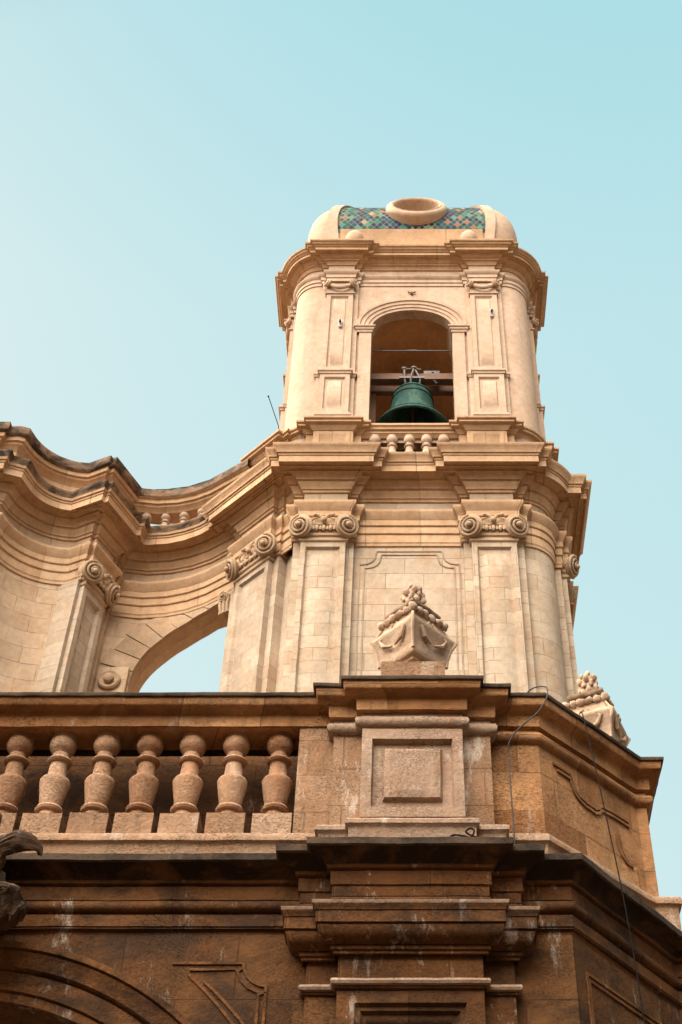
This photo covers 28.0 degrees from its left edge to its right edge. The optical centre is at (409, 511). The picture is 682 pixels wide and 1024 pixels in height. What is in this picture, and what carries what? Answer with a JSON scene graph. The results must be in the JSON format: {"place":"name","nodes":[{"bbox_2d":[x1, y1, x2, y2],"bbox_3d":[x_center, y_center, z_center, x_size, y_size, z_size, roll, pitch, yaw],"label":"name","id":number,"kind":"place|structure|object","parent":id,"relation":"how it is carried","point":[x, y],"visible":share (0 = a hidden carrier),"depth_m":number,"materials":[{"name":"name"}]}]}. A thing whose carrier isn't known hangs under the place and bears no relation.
{"place":"outdoors","nodes":[
{"label":"outdoors","id":0,"kind":"place"},
{"bbox_2d":[0,0,681,926],"label":"sky","id":1,"kind":"structure","parent":0,"point":[162,162],"materials":[{"name":"blue"}]},
{"label":"ground","id":2,"kind":"structure","parent":0,"visible":0},
{"bbox_2d":[0,422,250,691],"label":"church facade","id":3,"kind":"structure","parent":2,"relation":"on","point":[105,586],"depth_m":23.89,"materials":[{"name":"stone"}]},
{"bbox_2d":[154,480,207,489],"bbox_3d":[-4.337,-0.485,25.903,1.328,0.094,0.157,-8,-47,8],"label":"roof wire","id":4,"kind":"object","parent":3,"relation":"on","point":[179,487],"visible":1,"depth_m":25.94,"materials":[{"name":"grey metal"}]},
{"bbox_2d":[0,837,681,1023],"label":"church portico","id":5,"kind":"structure","parent":2,"relation":"on","point":[409,930],"depth_m":10.82,"materials":[{"name":"stone"}]},
{"bbox_2d":[0,813,43,937],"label":"carved ornament","id":6,"kind":"object","parent":5,"relation":"attached to","point":[14,905],"visible":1,"depth_m":10.70,"materials":[{"name":"stone"}]},
{"bbox_2d":[0,675,681,930],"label":"stone balustrade","id":7,"kind":"object","parent":5,"relation":"on","point":[253,772],"visible":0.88,"depth_m":12.34,"materials":[{"name":"beige stone"}]},
{"bbox_2d":[368,583,457,675],"bbox_3d":[0.035,1.279,13.424,0.787,1.615,0.776,31,-53,-26],"label":"roof finial","id":8,"kind":"object","parent":7,"relation":"on","point":[412,637],"visible":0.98,"depth_m":13.26,"materials":[{"name":"stone"}]},
{"bbox_2d":[508,686,547,843],"bbox_3d":[1.068,2.210,12.009,0.396,1.787,0.239,-33,-54,28],"label":"loose cable","id":9,"kind":"object","parent":7,"relation":"hanging from","point":[508,756],"visible":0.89,"depth_m":12.15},
{"bbox_2d":[563,670,630,746],"bbox_3d":[1.971,2.289,14.399,0.776,1.615,0.787,-21,-50,19],"label":"roof finial","id":10,"kind":"object","parent":7,"relation":"on","point":[592,702],"visible":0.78,"depth_m":14.40,"materials":[{"name":"stone"}]},
{"bbox_2d":[579,711,644,1023],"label":"hanging cable","id":11,"kind":"object","parent":7,"relation":"hanging from","point":[617,870],"visible":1,"depth_m":11.41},
{"bbox_2d":[449,827,478,836],"bbox_3d":[0.611,2.674,11.188,0.636,0.135,0.158,20,-49,-18],"label":"coiled wire","id":12,"kind":"object","parent":5,"relation":"on","point":[470,835],"visible":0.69,"depth_m":11.09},
{"bbox_2d":[201,197,591,703],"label":"bell tower","id":13,"kind":"structure","parent":2,"relation":"on","point":[345,524],"depth_m":23.54,"materials":[{"name":"stone"}]},
{"bbox_2d":[267,395,278,428],"bbox_3d":[-2.666,-1.552,26.367,0.309,2.190,0.040,0,-46,0],"label":"lightning rod","id":14,"kind":"object","parent":13,"relation":"attached to","point":[273,410],"visible":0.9,"depth_m":26.81,"materials":[{"name":"grey metal"}]},
{"bbox_2d":[376,366,447,451],"bbox_3d":[0.060,-2.075,26.765,1.490,1.750,1.490,0,-46,0],"label":"bell","id":15,"kind":"object","parent":13,"relation":"hanging from","point":[412,401],"visible":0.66,"depth_m":26.59,"materials":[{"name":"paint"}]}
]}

